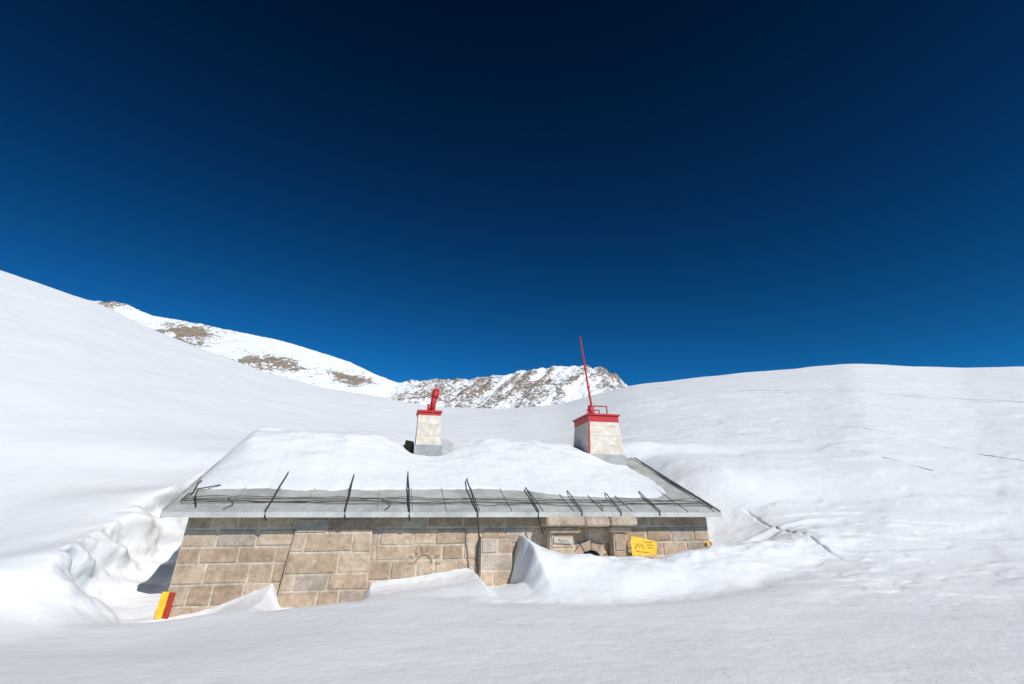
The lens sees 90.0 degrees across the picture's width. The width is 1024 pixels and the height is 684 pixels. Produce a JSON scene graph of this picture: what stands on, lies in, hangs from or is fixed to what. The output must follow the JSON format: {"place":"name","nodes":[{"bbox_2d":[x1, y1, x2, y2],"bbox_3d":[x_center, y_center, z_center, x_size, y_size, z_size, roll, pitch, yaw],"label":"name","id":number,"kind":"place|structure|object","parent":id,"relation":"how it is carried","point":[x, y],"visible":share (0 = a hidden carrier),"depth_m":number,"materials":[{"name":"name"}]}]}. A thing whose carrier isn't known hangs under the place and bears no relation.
{"place":"outdoors","nodes":[
{"label":"outdoors","id":0,"kind":"place"},
{"bbox_2d":[90,300,627,408],"bbox_3d":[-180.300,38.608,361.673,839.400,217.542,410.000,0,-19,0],"label":"mountain","id":1,"kind":"structure","parent":0,"point":[551,385],"depth_m":385.18,"materials":[{"name":"white snow"}]},
{"bbox_2d":[0,270,1023,683],"bbox_3d":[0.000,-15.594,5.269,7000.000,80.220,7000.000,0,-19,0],"label":"snow ground","id":2,"kind":"structure","parent":0,"point":[844,554],"depth_m":10.20,"materials":[{"name":"white snow"}]},
{"bbox_2d":[160,337,721,617],"bbox_3d":[-1.562,3.208,13.482,10.580,7.252,7.650,4,-19,-13],"label":"stone hut","id":3,"kind":"object","parent":2,"relation":"on","point":[300,548],"visible":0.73,"depth_m":9.60,"materials":[{"name":"stone"}]},
{"bbox_2d":[154,591,175,618],"bbox_3d":[-5.701,4.332,8.418,0.200,0.400,0.061,11,-21,-10],"label":"trail marker","id":4,"kind":"object","parent":3,"relation":"attached to","point":[164,608],"visible":1,"depth_m":8.39,"materials":[{"name":"yellow paint"}]},
{"bbox_2d":[197,426,665,497],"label":"roof snow","id":5,"kind":"structure","parent":3,"relation":"on","point":[266,457],"depth_m":11.62,"materials":[{"name":"white snow"}]},
{"bbox_2d":[554,537,571,543],"bbox_3d":[0.995,3.863,9.960,0.380,0.113,0.028,7,-20,-12],"label":"plaque","id":6,"kind":"object","parent":3,"relation":"attached to","point":[562,540],"depth_m":9.95,"materials":[{"name":"paint"}]},
{"bbox_2d":[628,536,656,555],"bbox_3d":[2.585,4.165,10.359,0.580,0.370,0.400,9,-28,-11],"label":"wall sign","id":7,"kind":"object","parent":3,"relation":"attached to","point":[641,547],"visible":0.98,"depth_m":10.19,"materials":[{"name":"yellow metal"}]},
{"bbox_2d":[0,0,1023,385],"label":"sky","id":8,"kind":"structure","parent":0,"point":[399,191],"materials":[{"name":"blue"}]}
]}

